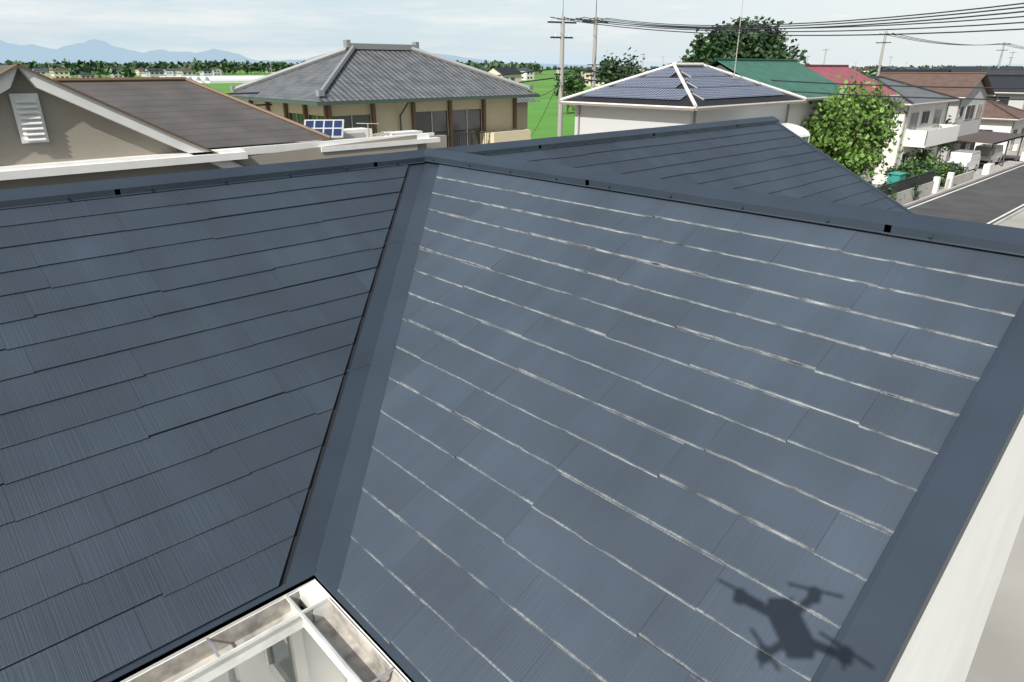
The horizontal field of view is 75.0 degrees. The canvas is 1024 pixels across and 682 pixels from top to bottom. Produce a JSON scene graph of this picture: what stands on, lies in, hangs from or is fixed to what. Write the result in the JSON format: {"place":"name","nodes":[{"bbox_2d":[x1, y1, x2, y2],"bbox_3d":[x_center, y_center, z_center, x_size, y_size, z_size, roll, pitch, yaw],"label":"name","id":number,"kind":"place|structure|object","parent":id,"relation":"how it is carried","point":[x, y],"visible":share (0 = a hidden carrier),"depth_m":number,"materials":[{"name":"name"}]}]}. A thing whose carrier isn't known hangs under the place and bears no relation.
{"place":"outdoors","nodes":[
{"label":"outdoors","id":0,"kind":"place"},
{"bbox_2d":[0,39,587,68],"bbox_3d":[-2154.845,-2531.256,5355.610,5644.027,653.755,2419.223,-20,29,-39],"label":"mountain","id":1,"kind":"structure","parent":0,"point":[94,50],"depth_m":5629.97,"materials":[{"name":"blue"}]},
{"bbox_2d":[70,68,650,101],"bbox_3d":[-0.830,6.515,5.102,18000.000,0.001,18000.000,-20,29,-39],"label":"ground","id":2,"kind":"structure","parent":0,"point":[541,87],"depth_m":363.33,"materials":[{"name":"green plant"}]},
{"bbox_2d":[158,75,265,82],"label":"greenhouses","id":3,"kind":"object","parent":2,"relation":"on","point":[222,79],"visible":0.34,"depth_m":373.99,"materials":[{"name":"white plastic"}]},
{"bbox_2d":[0,58,1023,77],"bbox_3d":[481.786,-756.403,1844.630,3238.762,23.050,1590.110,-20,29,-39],"label":"treeline","id":4,"kind":"object","parent":2,"relation":"on","point":[97,68],"visible":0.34,"depth_m":807.62,"materials":[{"name":"green plant"}]},
{"bbox_2d":[31,66,1022,85],"bbox_3d":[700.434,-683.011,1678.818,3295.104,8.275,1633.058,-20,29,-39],"label":"houses","id":5,"kind":"structure","parent":2,"relation":"on","point":[58,72],"depth_m":454.17,"materials":[{"name":"white"}]},
{"bbox_2d":[564,70,574,107],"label":"tree","id":6,"kind":"object","parent":2,"relation":"on","point":[568,71],"visible":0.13,"depth_m":139.31,"materials":[{"name":"green plant"}]},
{"bbox_2d":[869,66,898,73],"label":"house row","id":7,"kind":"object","parent":2,"relation":"on","point":[892,67],"visible":0.01,"depth_m":154.68,"materials":[{"name":"grey"}]},
{"bbox_2d":[0,0,1023,66],"label":"sky","id":8,"kind":"structure","parent":0,"point":[272,30],"materials":[{"name":"white"}]},
{"bbox_2d":[527,95,574,138],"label":"grass field","id":9,"kind":"structure","parent":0,"point":[547,126],"depth_m":112.95,"materials":[{"name":"green plant"}]},
{"bbox_2d":[554,70,586,113],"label":"tree","id":10,"kind":"object","parent":9,"relation":"on","point":[575,84],"visible":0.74,"depth_m":120.94,"materials":[{"name":"green plant"}]},
{"bbox_2d":[566,76,584,110],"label":"tree","id":11,"kind":"object","parent":9,"relation":"on","point":[576,92],"visible":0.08,"depth_m":131.15,"materials":[{"name":"green plant"}]},
{"bbox_2d":[569,68,585,92],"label":"tree","id":12,"kind":"object","parent":9,"relation":"on","point":[577,72],"visible":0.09,"depth_m":147.56,"materials":[{"name":"green plant"}]},
{"bbox_2d":[590,47,644,85],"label":"tree","id":13,"kind":"object","parent":9,"relation":"on","point":[612,69],"visible":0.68,"depth_m":95.66,"materials":[{"name":"green plant"}]},
{"bbox_2d":[667,49,699,64],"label":"tree","id":14,"kind":"object","parent":9,"relation":"on","point":[684,58],"visible":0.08,"depth_m":78.71,"materials":[{"name":"green plant"}]},
{"bbox_2d":[685,21,763,63],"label":"tree","id":15,"kind":"object","parent":9,"relation":"on","point":[707,52],"visible":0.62,"depth_m":67.02,"materials":[{"name":"green plant"}]},
{"bbox_2d":[724,15,791,54],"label":"tree","id":16,"kind":"object","parent":9,"relation":"on","point":[771,40],"visible":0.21,"depth_m":69.08,"materials":[{"name":"green plant"}]},
{"bbox_2d":[740,38,808,63],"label":"tree","id":17,"kind":"object","parent":9,"relation":"on","point":[783,53],"visible":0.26,"depth_m":67.71,"materials":[{"name":"green plant"}]},
{"bbox_2d":[857,67,875,77],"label":"tree","id":18,"kind":"object","parent":9,"relation":"on","point":[869,75],"visible":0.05,"depth_m":108.46,"materials":[{"name":"green plant"}]},
{"bbox_2d":[465,54,1023,67],"bbox_3d":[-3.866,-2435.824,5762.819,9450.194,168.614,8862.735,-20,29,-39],"label":"mountain","id":19,"kind":"structure","parent":0,"point":[577,59],"depth_m":8271.19,"materials":[{"name":"blue"}]},
{"bbox_2d":[876,31,895,75],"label":"pole","id":20,"kind":"object","parent":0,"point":[881,55],"visible":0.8,"depth_m":70.34,"materials":[{"name":"grey concrete"}]},
{"bbox_2d":[226,0,1023,134],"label":"wires","id":21,"kind":"object","parent":20,"relation":"hanging from","point":[674,26],"visible":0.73,"depth_m":29.35,"materials":[{"name":"grey"}]},
{"bbox_2d":[872,144,1023,681],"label":"ground","id":22,"kind":"structure","parent":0,"point":[998,655],"depth_m":10.26,"materials":[{"name":"grey concrete"}]},
{"bbox_2d":[0,63,446,189],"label":"house","id":23,"kind":"structure","parent":22,"relation":"on","point":[54,131],"depth_m":8.46,"materials":[{"name":"beige paint"}]},
{"bbox_2d":[304,119,433,140],"bbox_3d":[-2.666,-2.982,12.466,4.200,2.323,1.558,-20,29,-39],"label":"roof clutter","id":24,"kind":"object","parent":23,"relation":"on","point":[334,129],"visible":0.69,"depth_m":11.40,"materials":[{"name":"silver metal"}]},
{"bbox_2d":[230,40,540,146],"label":"neighbouring house","id":25,"kind":"structure","parent":22,"relation":"on","point":[396,87],"depth_m":29.50,"materials":[{"name":"grey"}]},
{"bbox_2d":[548,16,576,136],"bbox_3d":[2.924,-13.826,40.675,1.931,10.700,0.374,-15,27,-32],"label":"pole","id":26,"kind":"object","parent":22,"relation":"on","point":[560,106],"visible":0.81,"depth_m":39.63,"materials":[{"name":"grey concrete"}]},
{"bbox_2d":[111,415,1023,681],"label":"exterior wall","id":27,"kind":"structure","parent":22,"relation":"on","point":[942,645],"depth_m":3.30,"materials":[{"name":"white paint"}]},
{"bbox_2d":[126,590,330,681],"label":"gutter","id":28,"kind":"object","parent":27,"relation":"on","point":[224,651],"visible":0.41,"depth_m":2.54,"materials":[{"name":"grey plastic"}]},
{"bbox_2d":[298,580,330,620],"bbox_3d":[-0.768,1.059,2.798,0.200,0.090,0.130,-20,29,-39],"label":"gutter corner","id":29,"kind":"object","parent":28,"relation":"on","point":[312,593],"visible":0.36,"depth_m":2.73,"materials":[{"name":"white plastic"}]},
{"bbox_2d":[209,629,309,681],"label":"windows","id":30,"kind":"structure","parent":27,"relation":"in","point":[284,660],"depth_m":2.96,"materials":[{"name":"clear glass"}]},
{"bbox_2d":[96,555,428,681],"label":"drip edge","id":31,"kind":"object","parent":27,"relation":"on","point":[327,574],"visible":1,"depth_m":2.57,"materials":[{"name":"metal"}]},
{"bbox_2d":[284,595,406,681],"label":"gutter","id":32,"kind":"object","parent":27,"relation":"on","point":[352,652],"visible":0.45,"depth_m":2.55,"materials":[{"name":"grey plastic"}]},
{"bbox_2d":[416,532,703,681],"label":"shingle edges","id":33,"kind":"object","parent":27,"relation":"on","point":[566,652],"depth_m":2.17,"materials":[{"name":"black"}]},
{"bbox_2d":[338,164,1023,681],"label":"slates","id":34,"kind":"object","parent":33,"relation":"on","point":[616,432],"visible":0.96,"depth_m":2.70,"materials":[{"name":"blue"}]},
{"bbox_2d":[811,301,1023,681],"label":"rake","id":35,"kind":"object","parent":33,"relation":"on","point":[876,632],"visible":1,"depth_m":2.08,"materials":[{"name":"metal"}]},
{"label":"deck","id":36,"kind":"structure","parent":27,"relation":"on","visible":0},
{"bbox_2d":[423,148,1023,255],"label":"ridge cap","id":37,"kind":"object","parent":36,"relation":"on","point":[996,238],"depth_m":3.47,"materials":[{"name":"metal"}]},
{"bbox_2d":[582,17,608,88],"bbox_3d":[5.214,-15.171,43.696,1.931,10.900,0.374,-15,27,-32],"label":"pole","id":38,"kind":"object","parent":22,"relation":"on","point":[594,55],"visible":0.4,"depth_m":42.29,"materials":[{"name":"grey concrete"}]},
{"bbox_2d":[559,62,806,134],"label":"solar house","id":39,"kind":"structure","parent":22,"relation":"on","point":[599,114],"depth_m":30.15,"materials":[{"name":"grey"}]},
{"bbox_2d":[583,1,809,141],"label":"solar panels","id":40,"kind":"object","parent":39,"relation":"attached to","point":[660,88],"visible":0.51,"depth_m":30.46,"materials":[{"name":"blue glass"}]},
{"bbox_2d":[707,58,853,140],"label":"house","id":41,"kind":"structure","parent":22,"relation":"on","point":[766,71],"depth_m":37.95,"materials":[{"name":"white"}]},
{"bbox_2d":[803,64,900,184],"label":"house","id":42,"kind":"structure","parent":22,"relation":"on","point":[831,72],"depth_m":45.29,"materials":[{"name":"white"}]},
{"bbox_2d":[801,74,912,178],"bbox_3d":[19.037,-11.189,39.021,6.889,8.306,7.174,-8,24,-20],"label":"tree","id":43,"kind":"object","parent":22,"relation":"on","point":[842,135],"visible":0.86,"depth_m":37.14,"materials":[{"name":"green plant"}]},
{"bbox_2d":[851,146,884,177],"bbox_3d":[22.602,-11.382,43.857,3.439,3.801,3.584,5,23,12],"label":"shrub","id":44,"kind":"object","parent":22,"relation":"on","point":[881,159],"visible":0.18,"depth_m":42.94,"materials":[{"name":"green plant"}]},
{"bbox_2d":[865,179,896,200],"bbox_3d":[22.005,-8.754,40.562,2.317,2.048,2.689,-6,23,-14],"label":"hedge","id":45,"kind":"object","parent":22,"relation":"on","point":[893,196],"visible":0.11,"depth_m":39.97,"materials":[{"name":"green plant"}]},
{"bbox_2d":[882,168,923,200],"bbox_3d":[25.113,-10.004,42.868,2.504,2.104,2.192,-15,26,-32],"label":"hedge","id":46,"kind":"object","parent":22,"relation":"on","point":[916,186],"visible":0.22,"depth_m":42.78,"materials":[{"name":"green plant"}]},
{"bbox_2d":[880,166,926,188],"bbox_3d":[26.362,-10.733,45.074,2.900,1.917,2.969,-8,24,-19],"label":"shrub","id":47,"kind":"object","parent":22,"relation":"on","point":[888,171],"visible":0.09,"depth_m":45.51,"materials":[{"name":"green plant"}]},
{"bbox_2d":[883,157,927,176],"bbox_3d":[27.101,-11.492,46.196,3.274,2.659,2.604,4,23,9],"label":"hedge","id":48,"kind":"object","parent":22,"relation":"on","point":[907,165],"visible":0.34,"depth_m":45.35,"materials":[{"name":"green plant"}]},
{"bbox_2d":[869,76,959,183],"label":"house","id":49,"kind":"structure","parent":22,"relation":"on","point":[926,114],"depth_m":49.21,"materials":[{"name":"white paint"}]},
{"bbox_2d":[903,124,959,147],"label":"balcony","id":50,"kind":"structure","parent":49,"relation":"attached to","point":[946,133],"depth_m":48.17,"materials":[{"name":"white paint"}]},
{"bbox_2d":[912,160,944,187],"bbox_3d":[29.159,-11.598,47.455,2.338,2.407,3.081,-20,29,-39],"label":"shrub","id":51,"kind":"object","parent":22,"relation":"on","point":[925,165],"visible":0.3,"depth_m":46.81,"materials":[{"name":"green plant"}]},
{"bbox_2d":[913,148,947,170],"bbox_3d":[31.096,-13.174,50.097,3.581,2.463,2.584,-20,29,-39],"label":"shrub","id":52,"kind":"object","parent":22,"relation":"on","point":[924,155],"visible":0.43,"depth_m":49.60,"materials":[{"name":"green plant"}]},
{"bbox_2d":[878,72,994,162],"bbox_3d":[37.271,-20.382,60.782,9.075,7.601,8.510,-20,29,-39],"label":"house row","id":53,"kind":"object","parent":22,"relation":"on","point":[967,114],"visible":0.36,"depth_m":57.75,"materials":[{"name":"brown"}]},
{"bbox_2d":[926,165,955,186],"bbox_3d":[30.889,-11.906,48.414,2.099,1.794,2.221,-14,26,-30],"label":"hedge","id":54,"kind":"object","parent":22,"relation":"on","point":[947,169],"visible":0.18,"depth_m":47.92,"materials":[{"name":"green plant"}]},
{"bbox_2d":[930,115,957,158],"bbox_3d":[33.081,-16.349,54.410,5.310,5.054,5.340,-20,29,-39],"label":"tree","id":55,"kind":"object","parent":22,"relation":"on","point":[945,144],"visible":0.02,"depth_m":53.54,"materials":[{"name":"green plant"}]},
{"bbox_2d":[876,152,1023,204],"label":"street walls","id":56,"kind":"structure","parent":22,"relation":"on","point":[897,179],"depth_m":43.42,"materials":[{"name":"concrete"}]},
{"bbox_2d":[942,160,965,176],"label":"hedge","id":57,"kind":"object","parent":22,"relation":"on","point":[958,170],"visible":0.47,"depth_m":50.66,"materials":[{"name":"green plant"}]},
{"bbox_2d":[944,149,980,172],"bbox_3d":[36.860,-14.679,54.705,3.980,1.630,1.660,-20,29,-39],"label":"van","id":58,"kind":"object","parent":22,"relation":"on","point":[969,159],"visible":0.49,"depth_m":54.03,"materials":[{"name":"white metal"}]},
{"bbox_2d":[968,159,1021,173],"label":"forecourt","id":59,"kind":"structure","parent":22,"relation":"on","point":[1006,163],"depth_m":58.67,"materials":[{"name":"concrete"}]},
{"bbox_2d":[974,144,1002,163],"bbox_3d":[41.745,-16.361,58.813,3.980,1.630,1.660,-20,29,-39],"label":"van","id":60,"kind":"object","parent":59,"relation":"on","point":[996,155],"visible":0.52,"depth_m":58.07,"materials":[{"name":"white metal"}]},
{"bbox_2d":[957,130,1023,166],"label":"carport","id":61,"kind":"object","parent":59,"relation":"on","point":[990,137],"visible":0.69,"depth_m":57.63,"materials":[{"name":"brown"}]},
{"bbox_2d":[974,100,1023,152],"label":"house row","id":62,"kind":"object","parent":22,"relation":"on","point":[999,117],"visible":0.22,"depth_m":67.41,"materials":[{"name":"white"}]},
{"bbox_2d":[984,68,1023,74],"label":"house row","id":63,"kind":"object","parent":22,"relation":"on","point":[1011,71],"visible":0.02,"depth_m":87.06,"materials":[{"name":"grey"}]},
{"bbox_2d":[996,42,1011,67],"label":"pole","id":64,"kind":"object","parent":22,"relation":"on","point":[1004,44],"visible":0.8,"depth_m":99.94,"materials":[{"name":"grey concrete"}]},
{"bbox_2d":[987,74,1023,109],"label":"house row","id":65,"kind":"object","parent":22,"relation":"on","point":[998,80],"visible":0.12,"depth_m":75.19,"materials":[{"name":"grey"}]},
{"bbox_2d":[1001,155,1022,161],"bbox_3d":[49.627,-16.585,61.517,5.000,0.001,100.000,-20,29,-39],"label":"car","id":66,"kind":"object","parent":22,"relation":"on","point":[1010,157],"depth_m":63.90,"materials":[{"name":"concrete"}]},
{"bbox_2d":[906,163,1023,223],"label":"road","id":67,"kind":"structure","parent":0,"point":[989,199],"depth_m":43.19,"materials":[{"name":"grey asphalt"}]},
{"bbox_2d":[903,161,1023,224],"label":"road kerbs","id":68,"kind":"structure","parent":67,"relation":"on","point":[965,183],"depth_m":44.50,"materials":[{"name":"concrete"}]},
{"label":"deck","id":69,"kind":"structure","parent":0,"visible":0},
{"bbox_2d":[488,124,907,212],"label":"slates","id":70,"kind":"object","parent":69,"relation":"on","point":[775,159],"visible":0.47,"depth_m":7.71,"materials":[{"name":"grey"}]},
{"bbox_2d":[776,122,914,213],"bbox_3d":[4.490,-2.155,8.796,0.070,1.372,2.578,-20,29,-39],"label":"rake","id":71,"kind":"object","parent":69,"relation":"attached to","point":[847,170],"visible":0.27,"depth_m":8.81,"materials":[{"name":"metal"}]},
{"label":"deck","id":72,"kind":"structure","parent":0,"visible":0},
{"bbox_2d":[0,116,778,208],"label":"ridge","id":73,"kind":"structure","parent":72,"relation":"on","point":[42,195],"depth_m":4.78,"materials":[{"name":"metal"}]},
{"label":"deck","id":74,"kind":"structure","parent":0,"visible":0},
{"bbox_2d":[0,164,407,681],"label":"slates","id":75,"kind":"object","parent":74,"relation":"on","point":[173,363],"visible":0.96,"depth_m":3.17,"materials":[{"name":"grey"}]},
{"bbox_2d":[278,162,439,586],"bbox_3d":[0.222,-0.589,4.932,5.420,1.271,2.740,-20,29,-39],"label":"roof valley flashing","id":76,"kind":"object","parent":74,"relation":"on","point":[324,528],"visible":0.72,"depth_m":3.54,"materials":[{"name":"blue"}]}
]}

